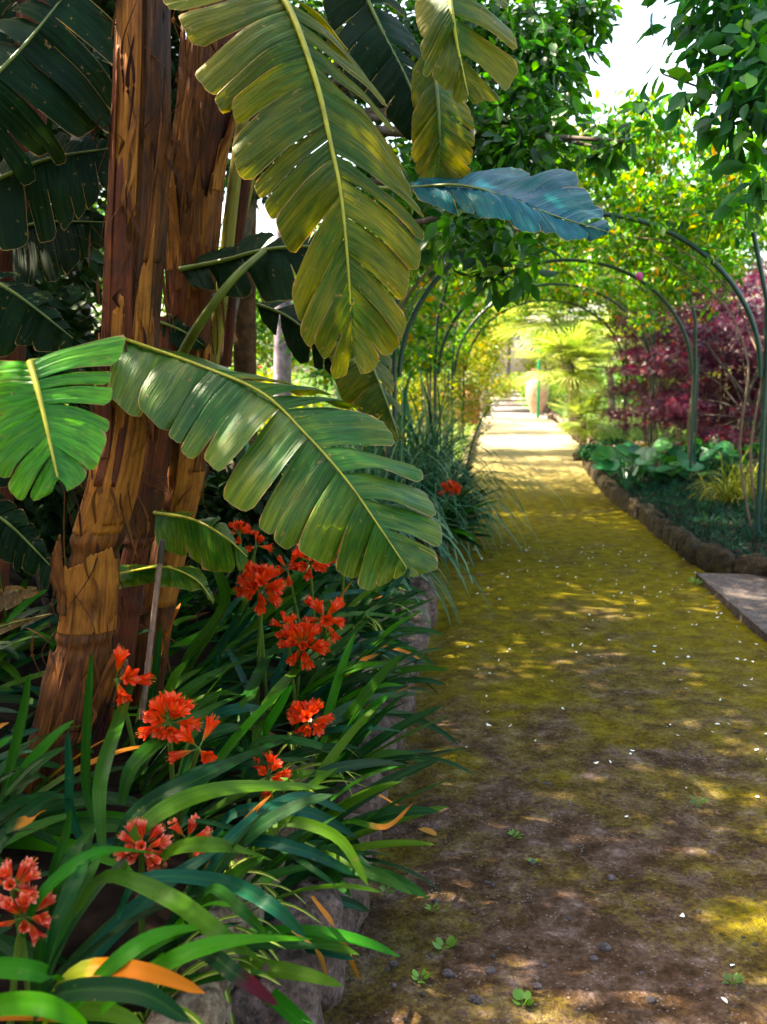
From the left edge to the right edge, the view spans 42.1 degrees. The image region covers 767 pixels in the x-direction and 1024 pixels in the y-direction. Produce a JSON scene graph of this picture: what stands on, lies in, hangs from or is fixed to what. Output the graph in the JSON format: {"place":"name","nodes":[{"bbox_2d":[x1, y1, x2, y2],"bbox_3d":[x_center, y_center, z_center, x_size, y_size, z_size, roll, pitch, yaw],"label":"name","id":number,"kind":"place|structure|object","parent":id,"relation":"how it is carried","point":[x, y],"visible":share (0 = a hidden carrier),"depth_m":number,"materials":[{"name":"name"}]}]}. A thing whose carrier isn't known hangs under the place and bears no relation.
{"place":"outdoors","nodes":[
{"label":"outdoors","id":0,"kind":"place"},
{"bbox_2d":[225,412,453,540],"bbox_3d":[-4.400,-1.272,18.763,15.200,0.300,22.500,0,8,0],"label":"soil bed","id":1,"kind":"object","parent":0,"point":[231,463],"depth_m":13.49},
{"bbox_2d":[1,0,331,213],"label":"tree","id":2,"kind":"object","parent":1,"relation":"on","point":[175,45],"visible":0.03,"depth_m":8.68,"materials":[{"name":"green plant"}]},
{"bbox_2d":[163,309,304,382],"bbox_3d":[-3.543,-4.043,24.032,4.356,4.181,4.108,0,8,0],"label":"tree","id":3,"kind":"object","parent":1,"relation":"on","point":[258,352],"visible":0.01,"depth_m":23.80,"materials":[{"name":"green plant"}]},
{"bbox_2d":[218,230,309,366],"bbox_3d":[-2.430,-3.287,19.025,3.146,4.126,2.983,-4,9,-23],"label":"tree","id":4,"kind":"object","parent":1,"relation":"on","point":[261,328],"visible":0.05,"depth_m":18.77,"materials":[{"name":"green plant"}]},
{"bbox_2d":[273,0,383,414],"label":"tree","id":5,"kind":"object","parent":1,"relation":"on","point":[282,365],"depth_m":12.75,"materials":[{"name":"plant"}]},
{"bbox_2d":[354,417,478,478],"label":"pale ground cover","id":6,"kind":"object","parent":1,"relation":"on","point":[466,433],"visible":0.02,"depth_m":17.61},
{"bbox_2d":[379,364,469,454],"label":"shrub","id":7,"kind":"object","parent":1,"relation":"on","point":[412,389],"visible":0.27,"depth_m":13.26,"materials":[{"name":"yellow plant"}]},
{"bbox_2d":[329,361,564,554],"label":"grass clump","id":8,"kind":"object","parent":1,"relation":"on","point":[458,461],"visible":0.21,"depth_m":8.41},
{"bbox_2d":[397,347,498,444],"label":"shrub","id":9,"kind":"object","parent":1,"relation":"on","point":[466,399],"visible":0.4,"depth_m":17.48,"materials":[{"name":"green plant"}]},
{"bbox_2d":[429,478,499,541],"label":"clivia plant","id":10,"kind":"object","parent":1,"relation":"on","point":[451,514],"visible":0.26,"depth_m":8.02,"materials":[{"name":"green plant"}]},
{"bbox_2d":[436,480,501,550],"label":"clivia plant","id":11,"kind":"object","parent":1,"relation":"in","point":[463,535],"visible":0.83,"depth_m":7.67,"materials":[{"name":"green plant"}]},
{"bbox_2d":[428,310,515,415],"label":"shrub","id":12,"kind":"object","parent":1,"relation":"on","point":[485,345],"visible":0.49,"depth_m":22.82,"materials":[{"name":"yellow plant"}]},
{"bbox_2d":[461,305,524,419],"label":"shrub","id":13,"kind":"object","parent":1,"relation":"on","point":[507,319],"visible":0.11,"depth_m":28.17,"materials":[{"name":"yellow plant"}]},
{"bbox_2d":[387,211,766,535],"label":"rose arch","id":14,"kind":"structure","parent":1,"relation":"on","point":[396,370],"depth_m":7.59,"materials":[{"name":"green paint"}]},
{"bbox_2d":[278,79,766,533],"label":"climbing rose","id":15,"kind":"object","parent":14,"relation":"attached to","point":[671,202],"visible":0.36,"depth_m":8.14,"materials":[{"name":"green plant"}]},
{"bbox_2d":[91,0,766,371],"label":"sky","id":16,"kind":"structure","parent":0,"point":[629,63],"materials":[{"name":"white"}]},
{"bbox_2d":[260,372,628,411],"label":"ground","id":17,"kind":"structure","parent":0,"point":[305,380],"depth_m":95.79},
{"bbox_2d":[0,0,107,330],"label":"tree","id":18,"kind":"object","parent":17,"relation":"on","point":[85,278],"visible":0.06,"depth_m":6.63,"materials":[{"name":"green plant"}]},
{"bbox_2d":[0,556,332,1023],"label":"soil bed","id":19,"kind":"object","parent":17,"relation":"on","point":[101,909],"visible":0.02,"depth_m":2.67,"materials":[{"name":"soil"}]},
{"bbox_2d":[0,619,54,712],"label":"clivia plant","id":20,"kind":"object","parent":19,"relation":"on","point":[6,689],"visible":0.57,"depth_m":3.45,"materials":[{"name":"green plant"}]},
{"bbox_2d":[0,915,56,1021],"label":"clivia plant","id":21,"kind":"object","parent":19,"relation":"on","point":[14,1018],"visible":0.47,"depth_m":1.85,"materials":[{"name":"green plant"}]},
{"bbox_2d":[0,589,58,696],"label":"clivia plant","id":22,"kind":"object","parent":19,"relation":"on","point":[10,669],"visible":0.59,"depth_m":3.67,"materials":[{"name":"green plant"}]},
{"bbox_2d":[0,743,77,963],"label":"clivia plant","id":23,"kind":"object","parent":19,"relation":"on","point":[9,811],"visible":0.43,"depth_m":2.19,"materials":[{"name":"green plant"}]},
{"bbox_2d":[0,722,80,866],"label":"clivia plant","id":24,"kind":"object","parent":19,"relation":"on","point":[21,759],"visible":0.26,"depth_m":2.76,"materials":[{"name":"green plant"}]},
{"bbox_2d":[25,247,100,411],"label":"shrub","id":25,"kind":"object","parent":19,"relation":"on","point":[63,302],"visible":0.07,"depth_m":5.36,"materials":[{"name":"green plant"}]},
{"bbox_2d":[0,0,127,681],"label":"banana plant","id":26,"kind":"object","parent":19,"relation":"on","point":[41,44],"visible":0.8,"depth_m":3.35,"materials":[{"name":"green plant"}]},
{"bbox_2d":[0,575,143,674],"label":"clivia plant","id":27,"kind":"object","parent":19,"relation":"on","point":[21,654],"visible":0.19,"depth_m":3.97,"materials":[{"name":"green plant"}]},
{"bbox_2d":[1,697,146,790],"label":"clivia plant","id":28,"kind":"object","parent":19,"relation":"on","point":[29,726],"visible":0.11,"depth_m":3.15,"materials":[{"name":"green plant"}]},
{"bbox_2d":[0,674,152,870],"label":"clivia plant","id":29,"kind":"object","parent":19,"relation":"on","point":[47,839],"visible":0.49,"depth_m":2.55,"materials":[{"name":"green plant"}]},
{"bbox_2d":[9,463,191,620],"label":"shrub","id":30,"kind":"object","parent":19,"relation":"on","point":[44,514],"visible":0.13,"depth_m":4.19,"materials":[{"name":"green plant"}]},
{"bbox_2d":[139,539,165,719],"bbox_3d":[-0.706,0.361,3.034,0.101,0.565,0.020,0,8,0],"label":"bamboo stake","id":31,"kind":"object","parent":19,"relation":"on","point":[156,592],"visible":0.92,"depth_m":3.02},
{"bbox_2d":[0,793,311,1023],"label":"clivia plant","id":32,"kind":"object","parent":19,"relation":"on","point":[86,981],"visible":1,"depth_m":1.81,"materials":[{"name":"green plant"}]},
{"bbox_2d":[110,314,247,707],"bbox_3d":[-0.693,0.026,3.204,0.356,1.318,0.581,-6,10,-36],"label":"banana plant","id":33,"kind":"object","parent":19,"relation":"on","point":[180,532],"visible":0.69,"depth_m":3.26,"materials":[{"name":"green plant"}]},
{"bbox_2d":[121,603,264,793],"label":"clivia plant","id":34,"kind":"object","parent":19,"relation":"on","point":[182,679],"visible":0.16,"depth_m":3.25,"materials":[{"name":"green plant"}]},
{"bbox_2d":[161,615,237,696],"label":"clivia plant","id":35,"kind":"object","parent":19,"relation":"on","point":[187,641],"visible":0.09,"depth_m":3.85,"materials":[{"name":"green plant"}]},
{"bbox_2d":[172,574,241,641],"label":"clivia plant","id":36,"kind":"object","parent":19,"relation":"on","point":[195,607],"visible":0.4,"depth_m":4.63,"materials":[{"name":"green plant"}]},
{"bbox_2d":[132,914,286,1023],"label":"spider plant","id":37,"kind":"object","parent":19,"relation":"on","point":[194,1018],"visible":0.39,"depth_m":1.96,"materials":[{"name":"green plant"}]},
{"bbox_2d":[113,626,314,821],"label":"clivia plant","id":38,"kind":"object","parent":19,"relation":"on","point":[133,678],"visible":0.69,"depth_m":2.96,"materials":[{"name":"green plant"}]},
{"bbox_2d":[170,564,266,639],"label":"clivia plant","id":39,"kind":"object","parent":19,"relation":"on","point":[184,596],"visible":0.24,"depth_m":4.35,"materials":[{"name":"green plant"}]},
{"bbox_2d":[0,0,441,793],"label":"banana plant","id":40,"kind":"object","parent":19,"relation":"on","point":[324,506],"visible":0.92,"depth_m":2.58,"materials":[{"name":"green plant"}]},
{"bbox_2d":[147,448,301,614],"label":"shrub","id":41,"kind":"object","parent":19,"relation":"on","point":[215,504],"visible":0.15,"depth_m":4.92,"materials":[{"name":"green plant"}]},
{"bbox_2d":[92,687,361,852],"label":"clivia plant","id":42,"kind":"object","parent":19,"relation":"on","point":[196,730],"visible":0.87,"depth_m":2.70,"materials":[{"name":"green plant"}]},
{"bbox_2d":[64,653,399,1023],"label":"clivia plant","id":43,"kind":"object","parent":19,"relation":"on","point":[148,811],"visible":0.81,"depth_m":2.17,"materials":[{"name":"green plant"}]},
{"bbox_2d":[180,595,297,700],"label":"clivia plant","id":44,"kind":"object","parent":19,"relation":"on","point":[231,675],"visible":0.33,"depth_m":3.87,"materials":[{"name":"green plant"}]},
{"bbox_2d":[177,856,321,1023],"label":"spider plant","id":45,"kind":"object","parent":19,"relation":"on","point":[227,996],"visible":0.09,"depth_m":2.15,"materials":[{"name":"green plant"}]},
{"bbox_2d":[206,576,312,703],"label":"clivia plant","id":46,"kind":"object","parent":19,"relation":"on","point":[243,626],"visible":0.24,"depth_m":4.12,"materials":[{"name":"green plant"}]},
{"bbox_2d":[217,562,304,651],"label":"clivia plant","id":47,"kind":"object","parent":19,"relation":"on","point":[238,607],"visible":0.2,"depth_m":4.51,"materials":[{"name":"green plant"}]},
{"bbox_2d":[158,757,393,1023],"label":"clivia plant","id":48,"kind":"object","parent":19,"relation":"on","point":[308,822],"visible":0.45,"depth_m":2.26,"materials":[{"name":"green plant"}]},
{"bbox_2d":[311,896,359,979],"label":"dead leaf","id":49,"kind":"object","parent":48,"relation":"hanging from","point":[325,913],"visible":0.68,"depth_m":2.27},
{"bbox_2d":[181,560,406,724],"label":"clivia plant","id":50,"kind":"object","parent":19,"relation":"on","point":[256,575],"visible":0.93,"depth_m":3.49,"materials":[{"name":"green plant"}]},
{"bbox_2d":[228,520,361,674],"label":"clivia plant","id":51,"kind":"object","parent":19,"relation":"on","point":[233,525],"visible":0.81,"depth_m":4.38,"materials":[{"name":"green plant"}]},
{"bbox_2d":[185,436,430,638],"bbox_3d":[-0.685,0.180,5.595,1.926,1.414,2.099,-3,9,-22],"label":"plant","id":52,"kind":"object","parent":19,"relation":"on","point":[265,556],"visible":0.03,"depth_m":5.17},
{"bbox_2d":[268,535,355,636],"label":"clivia plant","id":53,"kind":"object","parent":19,"relation":"on","point":[306,586],"visible":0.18,"depth_m":4.95,"materials":[{"name":"green plant"}]},
{"bbox_2d":[240,704,452,897],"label":"clivia plant","id":54,"kind":"object","parent":19,"relation":"on","point":[382,818],"visible":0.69,"depth_m":2.62,"materials":[{"name":"green plant"}]},
{"bbox_2d":[267,611,434,757],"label":"clivia plant","id":55,"kind":"object","parent":19,"relation":"on","point":[292,633],"visible":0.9,"depth_m":3.42,"materials":[{"name":"green plant"}]},
{"bbox_2d":[271,543,437,692],"bbox_3d":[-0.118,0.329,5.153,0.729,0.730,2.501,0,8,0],"label":"clivia plant","id":56,"kind":"object","parent":19,"relation":"on","point":[302,567],"visible":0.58,"depth_m":4.22,"materials":[{"name":"green plant"}]},
{"bbox_2d":[238,631,475,856],"bbox_3d":[-0.083,0.629,3.480,0.729,0.522,1.485,0,8,0],"label":"clivia plant","id":57,"kind":"object","parent":19,"relation":"on","point":[343,717],"visible":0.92,"depth_m":3.10,"materials":[{"name":"green plant"}]},
{"bbox_2d":[129,0,610,708],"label":"banana plant","id":58,"kind":"object","parent":19,"relation":"on","point":[423,96],"visible":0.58,"depth_m":3.30,"materials":[{"name":"green plant"}]},
{"bbox_2d":[304,545,443,666],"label":"clivia plant","id":59,"kind":"object","parent":19,"relation":"on","point":[330,589],"visible":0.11,"depth_m":4.72,"materials":[{"name":"green plant"}]},
{"bbox_2d":[302,595,458,744],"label":"clivia plant","id":60,"kind":"object","parent":19,"relation":"on","point":[328,620],"visible":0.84,"depth_m":3.79,"materials":[{"name":"green plant"}]},
{"bbox_2d":[336,572,435,664],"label":"clivia plant","id":61,"kind":"object","parent":19,"relation":"on","point":[360,604],"visible":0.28,"depth_m":4.85,"materials":[{"name":"green plant"}]},
{"bbox_2d":[64,331,411,410],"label":"hedge","id":62,"kind":"object","parent":17,"relation":"on","point":[306,374],"visible":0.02,"depth_m":32.62,"materials":[{"name":"green plant"}]},
{"bbox_2d":[233,208,256,470],"bbox_3d":[-0.832,-2.791,6.610,2.940,6.720,3.044,0,8,0],"label":"tree","id":63,"kind":"object","parent":17,"relation":"on","point":[245,361],"visible":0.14,"depth_m":6.83,"materials":[{"name":"brown plant"}]},
{"bbox_2d":[145,572,437,1023],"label":"stone wall","id":64,"kind":"structure","parent":17,"relation":"on","point":[313,1002],"depth_m":2.35,"materials":[{"name":"stone"}]},
{"bbox_2d":[246,754,366,850],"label":"clivia plant","id":65,"kind":"object","parent":64,"relation":"on","point":[301,779],"visible":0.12,"depth_m":2.77,"materials":[{"name":"green plant"}]},
{"bbox_2d":[249,406,494,627],"bbox_3d":[-0.367,0.060,6.155,2.161,1.536,2.234,0,8,0],"label":"grass clump","id":66,"kind":"object","parent":17,"relation":"on","point":[375,500],"visible":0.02,"depth_m":6.04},
{"bbox_2d":[258,377,524,594],"bbox_3d":[-0.246,-0.133,7.198,2.438,1.723,2.329,0,8,0],"label":"grass clump","id":67,"kind":"object","parent":17,"relation":"on","point":[372,471],"visible":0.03,"depth_m":7.08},
{"bbox_2d":[186,0,650,473],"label":"orange tree","id":68,"kind":"object","parent":17,"relation":"on","point":[531,121],"visible":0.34,"depth_m":4.83,"materials":[{"name":"green plant"}]},
{"bbox_2d":[304,361,547,572],"bbox_3d":[-0.081,-0.328,8.258,2.469,1.942,2.508,-5,10,-32],"label":"grass clump","id":69,"kind":"object","parent":17,"relation":"on","point":[406,449],"visible":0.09,"depth_m":8.03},
{"bbox_2d":[476,390,530,412],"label":"stone steps","id":70,"kind":"structure","parent":17,"relation":"on","point":[506,407],"depth_m":35.42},
{"bbox_2d":[543,400,743,448],"bbox_3d":[8.650,-2.658,28.262,10.700,0.300,23.300,0,8,0],"label":"soil bed","id":71,"kind":"object","parent":17,"relation":"on","point":[557,421],"visible":0.01,"depth_m":26.93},
{"bbox_2d":[489,372,526,402],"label":"shrub","id":72,"kind":"object","parent":71,"relation":"on","point":[504,383],"visible":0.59,"depth_m":36.41,"materials":[{"name":"yellow plant"}]},
{"bbox_2d":[515,378,566,414],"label":"shrub","id":73,"kind":"object","parent":71,"relation":"on","point":[556,396],"visible":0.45,"depth_m":31.21,"materials":[{"name":"green plant"}]},
{"bbox_2d":[459,299,628,439],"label":"rose arch","id":74,"kind":"structure","parent":71,"relation":"in","point":[532,301],"depth_m":17.33,"materials":[{"name":"green paint"}]},
{"bbox_2d":[439,267,654,436],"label":"climbing rose","id":75,"kind":"object","parent":74,"relation":"attached to","point":[573,299],"visible":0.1,"depth_m":17.67,"materials":[{"name":"green plant"}]},
{"bbox_2d":[508,335,587,405],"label":"shrub","id":76,"kind":"object","parent":71,"relation":"on","point":[531,365],"visible":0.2,"depth_m":32.83,"materials":[{"name":"green plant"}]},
{"bbox_2d":[487,294,618,435],"bbox_3d":[3.365,-3.434,20.236,2.973,3.780,2.815,6,10,35],"label":"fan palm","id":77,"kind":"object","parent":71,"relation":"on","point":[533,313],"visible":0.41,"depth_m":20.02,"materials":[{"name":"green plant"}]},
{"bbox_2d":[513,310,618,439],"bbox_3d":[3.598,-2.685,19.291,2.366,2.562,2.322,-8,11,-43],"label":"fan palm","id":78,"kind":"object","parent":71,"relation":"on","point":[557,342],"visible":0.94,"depth_m":18.99,"materials":[{"name":"green plant"}]},
{"bbox_2d":[549,381,616,444],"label":"fan palm","id":79,"kind":"object","parent":71,"relation":"on","point":[590,403],"visible":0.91,"depth_m":18.43,"materials":[{"name":"green plant"}]},
{"bbox_2d":[572,308,643,420],"bbox_3d":[5.030,-3.216,22.221,2.012,2.759,2.010,-5,10,-32],"label":"fan palm","id":80,"kind":"object","parent":71,"relation":"on","point":[608,364],"visible":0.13,"depth_m":22.17,"materials":[{"name":"green plant"}]},
{"bbox_2d":[548,402,716,443],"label":"ground cover","id":81,"kind":"object","parent":71,"relation":"on","point":[633,434],"visible":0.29,"depth_m":18.23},
{"bbox_2d":[581,340,684,409],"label":"shrub","id":82,"kind":"object","parent":71,"relation":"on","point":[615,377],"visible":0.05,"depth_m":25.99,"materials":[{"name":"green plant"}]},
{"bbox_2d":[591,301,732,440],"bbox_3d":[4.667,-2.393,17.001,2.377,2.639,2.637,-6,10,-35],"label":"maple tree","id":83,"kind":"object","parent":71,"relation":"on","point":[671,388],"visible":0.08,"depth_m":16.89,"materials":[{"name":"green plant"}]},
{"bbox_2d":[572,451,766,576],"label":"stone edging","id":84,"kind":"object","parent":17,"relation":"on","point":[710,557],"visible":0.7,"depth_m":8.10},
{"bbox_2d":[615,0,766,236],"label":"orange tree","id":85,"kind":"object","parent":17,"relation":"on","point":[735,35],"visible":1,"depth_m":3.31,"materials":[{"name":"green plant"}]},
{"bbox_2d":[480,413,546,417],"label":"path","id":86,"kind":"structure","parent":0,"point":[521,415],"depth_m":30.90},
{"bbox_2d":[526,369,548,413],"bbox_3d":[4.762,-3.726,30.785,0.752,1.376,0.722,0,8,0],"label":"terracotta jar","id":87,"kind":"object","parent":86,"relation":"on","point":[531,393],"visible":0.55,"depth_m":30.56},
{"bbox_2d":[322,417,766,1023],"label":"path","id":88,"kind":"structure","parent":0,"point":[650,827],"depth_m":3.57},
{"bbox_2d":[512,989,532,1005],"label":"weed","id":89,"kind":"object","parent":88,"relation":"on","point":[519,994],"visible":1,"depth_m":2.37,"materials":[{"name":"green plant"}]},
{"bbox_2d":[606,444,766,556],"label":"soil bed","id":90,"kind":"object","parent":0,"point":[737,550],"visible":0.07,"depth_m":8.72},
{"bbox_2d":[447,282,656,450],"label":"rose arch","id":91,"kind":"structure","parent":90,"relation":"in","point":[453,365],"depth_m":14.00,"materials":[{"name":"green paint"}]},
{"bbox_2d":[402,240,686,445],"bbox_3d":[2.363,-2.630,15.386,4.649,3.565,3.925,0,8,0],"label":"climbing rose","id":92,"kind":"object","parent":91,"relation":"attached to","point":[609,291],"visible":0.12,"depth_m":15.04,"materials":[{"name":"green plant"}]},
{"bbox_2d":[429,257,699,482],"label":"rose arch","id":93,"kind":"structure","parent":90,"relation":"on","point":[695,372],"depth_m":10.84,"materials":[{"name":"green paint"}]},
{"bbox_2d":[366,173,749,478],"bbox_3d":[1.723,-2.132,12.193,4.593,3.503,3.786,0,8,0],"label":"climbing rose","id":94,"kind":"object","parent":93,"relation":"attached to","point":[648,297],"visible":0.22,"depth_m":11.41,"materials":[{"name":"green plant"}]},
{"bbox_2d":[575,437,625,461],"bbox_3d":[3.195,-0.871,14.397,0.919,0.448,0.818,5,10,29],"label":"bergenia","id":95,"kind":"object","parent":90,"relation":"on","point":[585,452],"visible":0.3,"depth_m":14.32,"materials":[{"name":"green plant"}]},
{"bbox_2d":[591,445,655,489],"bbox_3d":[2.577,-0.474,10.684,0.740,0.485,0.818,0,8,0],"label":"bergenia","id":96,"kind":"object","parent":90,"relation":"on","point":[605,459],"visible":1,"depth_m":10.70,"materials":[{"name":"green plant"}]},
{"bbox_2d":[615,440,685,474],"bbox_3d":[3.137,-0.669,12.111,0.882,0.454,0.838,0,8,0],"label":"bergenia","id":97,"kind":"object","parent":90,"relation":"on","point":[624,448],"visible":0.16,"depth_m":11.94,"materials":[{"name":"green plant"}]},
{"bbox_2d":[618,437,703,483],"bbox_3d":[3.100,-0.576,11.283,0.914,0.509,0.869,0,8,0],"label":"bergenia","id":98,"kind":"object","parent":90,"relation":"on","point":[662,444],"visible":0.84,"depth_m":11.23,"materials":[{"name":"green plant"}]},
{"bbox_2d":[599,464,766,556],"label":"ground cover","id":99,"kind":"object","parent":90,"relation":"on","point":[721,509],"visible":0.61,"depth_m":9.10,"materials":[{"name":"plant"}]},
{"bbox_2d":[602,287,763,442],"bbox_3d":[4.796,-2.096,14.799,2.959,2.695,2.763,5,10,32],"label":"maple tree","id":100,"kind":"object","parent":90,"relation":"on","point":[636,388],"visible":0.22,"depth_m":14.71,"materials":[{"name":"purple plant"}]},
{"bbox_2d":[626,315,765,436],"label":"maple tree","id":101,"kind":"object","parent":90,"relation":"on","point":[720,332],"visible":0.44,"depth_m":12.96,"materials":[{"name":"purple plant"}]},
{"bbox_2d":[626,271,766,469],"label":"maple tree","id":102,"kind":"object","parent":90,"relation":"on","point":[677,405],"visible":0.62,"depth_m":11.94,"materials":[{"name":"purple plant"}]},
{"bbox_2d":[674,442,747,477],"bbox_3d":[3.763,-0.568,11.377,0.803,0.466,0.748,3,9,22],"label":"bergenia","id":103,"kind":"object","parent":90,"relation":"on","point":[725,449],"visible":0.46,"depth_m":11.36,"materials":[{"name":"green plant"}]},
{"bbox_2d":[681,446,766,508],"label":"golden grass","id":104,"kind":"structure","parent":90,"relation":"on","point":[732,492],"depth_m":9.32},
{"bbox_2d":[701,436,764,472],"bbox_3d":[4.175,-0.631,11.633,1.003,0.543,0.733,3,9,22],"label":"bergenia","id":105,"kind":"object","parent":90,"relation":"on","point":[755,446],"visible":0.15,"depth_m":11.56,"materials":[{"name":"green plant"}]},
{"bbox_2d":[706,256,766,426],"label":"maple tree","id":106,"kind":"object","parent":90,"relation":"on","point":[728,390],"visible":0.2,"depth_m":13.06,"materials":[{"name":"purple plant"}]},
{"bbox_2d":[695,573,766,642],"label":"side path","id":107,"kind":"structure","parent":0,"point":[742,598],"depth_m":6.38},
{"label":"gravel yard","id":108,"kind":"structure","parent":0,"visible":0},
{"bbox_2d":[673,133,766,424],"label":"tree","id":109,"kind":"object","parent":108,"relation":"on","point":[750,248],"visible":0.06,"depth_m":19.98,"materials":[{"name":"green plant"}]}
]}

